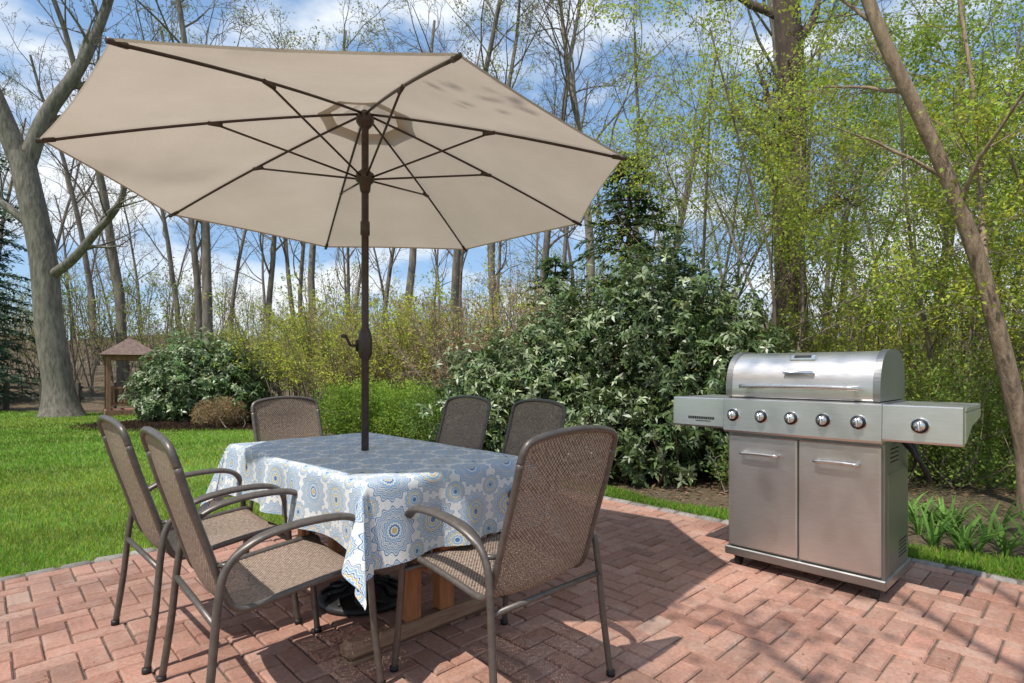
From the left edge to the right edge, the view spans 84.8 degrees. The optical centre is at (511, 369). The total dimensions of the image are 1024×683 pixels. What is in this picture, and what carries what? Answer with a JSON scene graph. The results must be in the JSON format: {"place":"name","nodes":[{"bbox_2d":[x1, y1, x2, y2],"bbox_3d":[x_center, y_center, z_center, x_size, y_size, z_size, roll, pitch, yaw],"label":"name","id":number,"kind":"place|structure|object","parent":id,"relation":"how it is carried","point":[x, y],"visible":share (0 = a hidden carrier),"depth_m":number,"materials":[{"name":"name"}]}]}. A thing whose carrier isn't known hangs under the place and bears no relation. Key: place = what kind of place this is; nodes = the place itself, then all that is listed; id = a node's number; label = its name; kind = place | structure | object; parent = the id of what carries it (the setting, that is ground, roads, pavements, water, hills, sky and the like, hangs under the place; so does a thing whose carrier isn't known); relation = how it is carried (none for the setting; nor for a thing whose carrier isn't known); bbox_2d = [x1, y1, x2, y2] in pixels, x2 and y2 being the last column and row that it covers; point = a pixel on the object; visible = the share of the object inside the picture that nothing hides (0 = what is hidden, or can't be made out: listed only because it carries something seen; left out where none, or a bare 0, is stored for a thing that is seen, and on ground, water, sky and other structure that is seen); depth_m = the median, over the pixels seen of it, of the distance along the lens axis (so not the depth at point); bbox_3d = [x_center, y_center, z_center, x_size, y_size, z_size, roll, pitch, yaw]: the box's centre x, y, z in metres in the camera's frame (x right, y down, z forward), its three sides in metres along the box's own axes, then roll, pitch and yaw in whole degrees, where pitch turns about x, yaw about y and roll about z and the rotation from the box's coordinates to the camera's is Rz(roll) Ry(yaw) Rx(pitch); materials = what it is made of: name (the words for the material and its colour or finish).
{"place":"outdoors","nodes":[
{"label":"outdoors","id":0,"kind":"place"},
{"bbox_2d":[21,517,962,676],"bbox_3d":[0.054,1.168,2.189,5.096,0.024,5.081,0,0,-43],"label":"patio debris","id":1,"kind":"object","parent":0,"point":[551,583],"visible":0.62,"depth_m":2.61,"materials":[{"name":"brown plant"}]},
{"bbox_2d":[0,485,1023,682],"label":"brick patio","id":2,"kind":"structure","parent":0,"point":[665,620],"depth_m":2.55,"materials":[{"name":"red brick"}]},
{"bbox_2d":[97,415,301,674],"bbox_3d":[-1.432,0.679,2.555,0.618,0.984,0.711,0,0,45],"label":"patio chair","id":3,"kind":"object","parent":2,"relation":"on","point":[159,536],"visible":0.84,"depth_m":2.42,"materials":[{"name":"brown fabric"}]},
{"bbox_2d":[140,426,385,682],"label":"patio chair","id":4,"kind":"object","parent":2,"relation":"on","point":[214,573],"visible":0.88,"depth_m":1.98,"materials":[{"name":"brown fabric"}]},
{"bbox_2d":[247,396,322,559],"bbox_3d":[-1.386,0.679,3.805,0.711,0.984,0.618,0,0,42],"label":"patio chair","id":5,"kind":"object","parent":2,"relation":"on","point":[296,406],"visible":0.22,"depth_m":4.00,"materials":[{"name":"brown fabric"}]},
{"bbox_2d":[35,37,626,615],"bbox_3d":[-0.755,-0.138,2.880,2.528,2.615,2.528,0,0,0],"label":"patio umbrella","id":6,"kind":"object","parent":2,"relation":"on","point":[367,151],"visible":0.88,"depth_m":2.79,"materials":[{"name":"fabric"}]},
{"bbox_2d":[199,432,568,666],"bbox_3d":[-0.744,0.789,2.880,1.112,0.761,1.772,0,0,-44],"label":"patio table","id":7,"kind":"object","parent":2,"relation":"on","point":[381,486],"visible":0.87,"depth_m":2.38,"materials":[{"name":"blue fabric"}]},
{"bbox_2d":[436,395,490,536],"bbox_3d":[-0.551,0.679,3.909,0.618,0.984,0.711,0,0,43],"label":"patio chair","id":8,"kind":"object","parent":2,"relation":"on","point":[480,429],"visible":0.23,"depth_m":4.12,"materials":[{"name":"brown fabric"}]},
{"bbox_2d":[429,399,566,563],"bbox_3d":[-0.072,0.679,3.419,0.711,0.984,0.618,0,0,-42],"label":"patio chair","id":9,"kind":"object","parent":2,"relation":"on","point":[559,413],"visible":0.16,"depth_m":3.66,"materials":[{"name":"brown fabric"}]},
{"bbox_2d":[390,425,617,682],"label":"patio chair","id":10,"kind":"object","parent":2,"relation":"on","point":[506,578],"visible":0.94,"depth_m":1.95,"materials":[{"name":"brown fabric"}]},
{"bbox_2d":[673,349,980,598],"bbox_3d":[1.732,0.529,3.251,0.617,1.282,1.466,0,0,-44],"label":"gas grill","id":11,"kind":"object","parent":2,"relation":"on","point":[821,444],"visible":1,"depth_m":3.01,"materials":[{"name":"metal"}]},
{"bbox_2d":[729,434,881,577],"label":"doors","id":12,"kind":"structure","parent":11,"relation":"in","point":[840,506],"depth_m":3.04,"materials":[{"name":"metal"}]},
{"bbox_2d":[0,331,1023,579],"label":"ground","id":13,"kind":"structure","parent":0,"point":[1006,499],"depth_m":5.62,"materials":[{"name":"green plant"}]},
{"bbox_2d":[0,347,24,404],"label":"pine tree","id":14,"kind":"object","parent":13,"relation":"on","point":[5,351],"visible":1,"depth_m":16.22,"materials":[{"name":"green plant"}]},
{"bbox_2d":[0,151,40,401],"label":"pine tree","id":15,"kind":"object","parent":13,"relation":"on","point":[4,309],"visible":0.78,"depth_m":18.49,"materials":[{"name":"green plant"}]},
{"bbox_2d":[0,383,140,409],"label":"rail fence","id":16,"kind":"object","parent":13,"relation":"on","point":[78,387],"visible":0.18,"depth_m":16.46,"materials":[{"name":"brown wood"}]},
{"bbox_2d":[0,0,145,417],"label":"oak tree","id":17,"kind":"object","parent":13,"relation":"on","point":[59,396],"visible":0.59,"depth_m":14.42,"materials":[{"name":"grey plant"}]},
{"bbox_2d":[7,0,195,394],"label":"bare tree","id":18,"kind":"object","parent":13,"relation":"on","point":[122,375],"visible":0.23,"depth_m":20.86,"materials":[{"name":"brown plant"}]},
{"bbox_2d":[98,338,158,415],"bbox_3d":[-10.450,0.168,15.300,1.390,2.064,1.390,0,0,-38],"label":"garden gazebo","id":19,"kind":"object","parent":13,"relation":"on","point":[128,349],"visible":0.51,"depth_m":14.83,"materials":[{"name":"brown wood"}]},
{"bbox_2d":[70,0,290,345],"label":"bare tree","id":20,"kind":"object","parent":13,"relation":"on","point":[207,319],"visible":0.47,"depth_m":16.23,"materials":[{"name":"brown plant"}]},
{"bbox_2d":[67,418,297,431],"bbox_3d":[-6.998,1.153,12.097,4.916,0.246,2.749,0,0,0],"label":"mulch bed","id":21,"kind":"object","parent":13,"relation":"on","point":[165,424],"visible":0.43,"depth_m":11.47,"materials":[{"name":"brown soil"}]},
{"bbox_2d":[117,326,283,422],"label":"rhododendron bush","id":22,"kind":"object","parent":21,"relation":"on","point":[174,376],"visible":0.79,"depth_m":12.04,"materials":[{"name":"green plant"}]},
{"bbox_2d":[189,395,250,427],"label":"dry shrub","id":23,"kind":"object","parent":21,"relation":"on","point":[209,416],"visible":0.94,"depth_m":11.51,"materials":[{"name":"brown plant"}]},
{"bbox_2d":[118,0,256,370],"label":"bare tree","id":24,"kind":"object","parent":13,"relation":"on","point":[192,224],"visible":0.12,"depth_m":18.90,"materials":[{"name":"brown plant"}]},
{"bbox_2d":[197,317,349,415],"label":"flowering shrub","id":25,"kind":"object","parent":13,"relation":"on","point":[255,338],"visible":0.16,"depth_m":14.13,"materials":[{"name":"green plant"}]},
{"bbox_2d":[201,287,386,421],"bbox_3d":[-5.160,-0.410,13.350,3.802,3.280,4.468,0,0,-24],"label":"flowering shrub","id":26,"kind":"object","parent":13,"relation":"on","point":[274,366],"visible":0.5,"depth_m":12.30,"materials":[{"name":"green plant"}]},
{"bbox_2d":[234,0,414,404],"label":"bare tree","id":27,"kind":"object","parent":13,"relation":"on","point":[311,263],"visible":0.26,"depth_m":17.01,"materials":[{"name":"brown plant"}]},
{"bbox_2d":[256,306,420,429],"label":"flowering shrub","id":28,"kind":"object","parent":13,"relation":"on","point":[328,376],"visible":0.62,"depth_m":10.92,"materials":[{"name":"green plant"}]},
{"bbox_2d":[269,292,441,420],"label":"flowering shrub","id":29,"kind":"object","parent":13,"relation":"on","point":[323,326],"visible":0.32,"depth_m":11.47,"materials":[{"name":"green plant"}]},
{"bbox_2d":[258,266,456,420],"bbox_3d":[-4.114,-0.651,13.935,4.372,3.772,5.138,0,0,-35],"label":"flowering shrub","id":30,"kind":"object","parent":13,"relation":"on","point":[305,339],"visible":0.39,"depth_m":12.81,"materials":[{"name":"green plant"}]},
{"bbox_2d":[304,376,444,440],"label":"boxwood shrub","id":31,"kind":"object","parent":13,"relation":"on","point":[346,397],"visible":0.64,"depth_m":9.17,"materials":[{"name":"green plant"}]},
{"bbox_2d":[300,278,487,421],"bbox_3d":[-1.980,-0.330,12.408,3.611,3.116,4.244,0,0,28],"label":"flowering shrub","id":32,"kind":"object","parent":13,"relation":"on","point":[406,332],"visible":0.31,"depth_m":11.32,"materials":[{"name":"green plant"}]},
{"bbox_2d":[321,0,513,387],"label":"bare tree","id":33,"kind":"object","parent":13,"relation":"on","point":[411,267],"visible":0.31,"depth_m":21.93,"materials":[{"name":"brown plant"}]},
{"bbox_2d":[396,382,456,442],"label":"shrub","id":34,"kind":"object","parent":13,"relation":"on","point":[429,424],"visible":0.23,"depth_m":8.39,"materials":[{"name":"green plant"}]},
{"bbox_2d":[371,288,534,395],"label":"flowering shrub","id":35,"kind":"object","parent":13,"relation":"on","point":[416,349],"visible":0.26,"depth_m":10.71,"materials":[{"name":"green plant"}]},
{"bbox_2d":[395,0,543,330],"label":"bare tree","id":36,"kind":"object","parent":13,"relation":"on","point":[455,270],"visible":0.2,"depth_m":17.88,"materials":[{"name":"brown plant"}]},
{"bbox_2d":[374,277,571,398],"bbox_3d":[-0.578,-0.228,10.129,3.817,2.916,2.978,0,0,-41],"label":"flowering shrub","id":37,"kind":"object","parent":13,"relation":"on","point":[444,372],"visible":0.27,"depth_m":9.52,"materials":[{"name":"green plant"}]},
{"bbox_2d":[383,248,596,391],"bbox_3d":[-0.408,-0.571,12.746,4.914,3.608,4.182,0,0,-14],"label":"flowering shrub","id":38,"kind":"object","parent":13,"relation":"on","point":[449,313],"visible":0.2,"depth_m":11.62,"materials":[{"name":"green plant"}]},
{"bbox_2d":[0,410,1023,579],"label":"lawn grass","id":39,"kind":"structure","parent":13,"relation":"on","point":[1012,567],"depth_m":5.18,"materials":[{"name":"green plant"}]},
{"bbox_2d":[0,0,1023,394],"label":"distant trees","id":40,"kind":"object","parent":13,"relation":"on","point":[74,200],"visible":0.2,"depth_m":32.84,"materials":[{"name":"brown plant"}]},
{"bbox_2d":[0,236,1023,401],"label":"woodland undergrowth","id":41,"kind":"object","parent":13,"relation":"on","point":[142,331],"visible":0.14,"depth_m":23.48,"materials":[{"name":"brown plant"}]},
{"bbox_2d":[422,256,620,397],"bbox_3d":[0.527,-0.513,11.390,3.574,3.499,4.580,0,0,25],"label":"flowering shrub","id":42,"kind":"object","parent":13,"relation":"on","point":[514,299],"visible":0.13,"depth_m":10.57,"materials":[{"name":"green plant"}]},
{"bbox_2d":[445,0,629,336],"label":"bare tree","id":43,"kind":"object","parent":13,"relation":"on","point":[491,249],"visible":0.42,"depth_m":16.50,"materials":[{"name":"brown plant"}]},
{"bbox_2d":[519,253,595,393],"bbox_3d":[1.151,-1.030,15.617,3.098,4.400,3.168,0,0,-22],"label":"hemlock tree","id":44,"kind":"object","parent":13,"relation":"on","point":[549,261],"visible":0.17,"depth_m":15.31,"materials":[{"name":"green plant"}]},
{"bbox_2d":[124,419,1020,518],"bbox_3d":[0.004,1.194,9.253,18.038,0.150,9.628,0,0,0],"label":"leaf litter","id":45,"kind":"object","parent":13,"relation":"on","point":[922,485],"visible":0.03,"depth_m":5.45,"materials":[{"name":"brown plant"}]},
{"bbox_2d":[513,0,651,311],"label":"bare tree","id":46,"kind":"object","parent":13,"relation":"on","point":[547,245],"visible":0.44,"depth_m":16.73,"materials":[{"name":"brown plant"}]},
{"bbox_2d":[499,0,666,306],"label":"bare tree","id":47,"kind":"object","parent":13,"relation":"on","point":[571,87],"visible":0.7,"depth_m":15.97,"materials":[{"name":"brown plant"}]},
{"bbox_2d":[415,213,799,488],"bbox_3d":[1.138,-0.343,6.801,4.554,3.161,2.738,0,0,13],"label":"rhododendron bush","id":48,"kind":"object","parent":13,"relation":"on","point":[631,403],"visible":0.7,"depth_m":6.25,"materials":[{"name":"green plant"}]},
{"bbox_2d":[557,149,709,394],"bbox_3d":[2.602,-1.780,11.867,3.647,5.900,3.839,0,0,0],"label":"hemlock tree","id":49,"kind":"object","parent":13,"relation":"on","point":[621,193],"visible":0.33,"depth_m":11.88,"materials":[{"name":"green plant"}]},
{"bbox_2d":[701,438,728,492],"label":"woodland shrub","id":50,"kind":"object","parent":13,"relation":"on","point":[724,464],"visible":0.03,"depth_m":5.54,"materials":[{"name":"green plant"}]},
{"bbox_2d":[611,308,897,416],"bbox_3d":[3.373,0.108,8.297,3.060,2.248,3.508,0,0,-27],"label":"flowering shrub","id":51,"kind":"object","parent":13,"relation":"on","point":[808,335],"visible":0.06,"depth_m":7.33,"materials":[{"name":"green plant"}]},
{"bbox_2d":[577,0,961,392],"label":"understory tree","id":52,"kind":"object","parent":13,"relation":"on","point":[737,186],"visible":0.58,"depth_m":8.38,"materials":[{"name":"green plant"}]},
{"bbox_2d":[692,0,878,352],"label":"maple tree","id":53,"kind":"object","parent":13,"relation":"on","point":[783,41],"visible":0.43,"depth_m":8.85,"materials":[{"name":"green plant"}]},
{"bbox_2d":[577,0,1023,352],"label":"understory tree","id":54,"kind":"object","parent":13,"relation":"on","point":[792,209],"visible":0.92,"depth_m":6.48,"materials":[{"name":"green plant"}]},
{"bbox_2d":[702,0,907,323],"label":"bare tree","id":55,"kind":"object","parent":13,"relation":"on","point":[771,32],"visible":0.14,"depth_m":14.82,"materials":[{"name":"brown plant"}]},
{"bbox_2d":[712,315,930,393],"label":"flowering shrub","id":56,"kind":"object","parent":13,"relation":"on","point":[871,331],"visible":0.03,"depth_m":6.95,"materials":[{"name":"green plant"}]},
{"bbox_2d":[717,0,1023,351],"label":"understory tree","id":57,"kind":"object","parent":13,"relation":"on","point":[859,192],"visible":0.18,"depth_m":11.06,"materials":[{"name":"green plant"}]},
{"bbox_2d":[737,238,1023,445],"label":"flowering shrub","id":58,"kind":"object","parent":13,"relation":"on","point":[899,334],"visible":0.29,"depth_m":8.09,"materials":[{"name":"green plant"}]},
{"bbox_2d":[747,0,1023,460],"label":"understory tree","id":59,"kind":"object","parent":13,"relation":"on","point":[925,49],"visible":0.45,"depth_m":6.68,"materials":[{"name":"green plant"}]},
{"bbox_2d":[771,200,1023,439],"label":"flowering shrub","id":60,"kind":"object","parent":13,"relation":"on","point":[963,352],"visible":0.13,"depth_m":9.51,"materials":[{"name":"green plant"}]},
{"bbox_2d":[795,0,1023,511],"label":"leaning tree","id":61,"kind":"object","parent":13,"relation":"on","point":[975,248],"visible":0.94,"depth_m":4.60,"materials":[{"name":"beige plant"}]},
{"bbox_2d":[815,0,1006,398],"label":"bare tree","id":62,"kind":"object","parent":13,"relation":"on","point":[961,82],"visible":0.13,"depth_m":13.13,"materials":[{"name":"brown plant"}]},
{"bbox_2d":[815,45,1023,422],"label":"understory tree","id":63,"kind":"object","parent":13,"relation":"on","point":[953,160],"visible":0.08,"depth_m":11.94,"materials":[{"name":"green plant"}]},
{"bbox_2d":[820,0,1023,446],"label":"understory tree","id":64,"kind":"object","parent":13,"relation":"on","point":[944,229],"visible":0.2,"depth_m":8.94,"materials":[{"name":"green plant"}]},
{"bbox_2d":[830,321,1023,481],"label":"flowering shrub","id":65,"kind":"object","parent":13,"relation":"on","point":[929,388],"visible":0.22,"depth_m":6.47,"materials":[{"name":"green plant"}]},
{"bbox_2d":[853,47,1023,350],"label":"understory tree","id":66,"kind":"object","parent":13,"relation":"on","point":[992,113],"visible":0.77,"depth_m":4.92,"materials":[{"name":"green plant"}]},
{"bbox_2d":[878,38,1023,342],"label":"understory tree","id":67,"kind":"object","parent":13,"relation":"on","point":[1002,185],"visible":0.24,"depth_m":6.89,"materials":[{"name":"green plant"}]},
{"bbox_2d":[904,340,1023,491],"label":"woodland shrub","id":68,"kind":"object","parent":13,"relation":"on","point":[978,441],"visible":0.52,"depth_m":5.69,"materials":[{"name":"green plant"}]},
{"bbox_2d":[904,327,1023,458],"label":"woodland shrub","id":69,"kind":"object","parent":13,"relation":"on","point":[1021,374],"visible":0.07,"depth_m":7.61,"materials":[{"name":"green plant"}]},
{"bbox_2d":[908,491,1023,556],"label":"daylily plants","id":70,"kind":"object","parent":13,"relation":"on","point":[947,522],"visible":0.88,"depth_m":3.79,"materials":[{"name":"green plant"}]},
{"bbox_2d":[0,0,1023,340],"label":"sky","id":71,"kind":"structure","parent":0,"point":[306,15],"materials":[{"name":"blue"}]},
{"bbox_2d":[967,350,1023,417],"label":"flowering shrub","id":72,"kind":"object","parent":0,"point":[982,378],"visible":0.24,"depth_m":6.04,"materials":[{"name":"green plant"}]}
]}

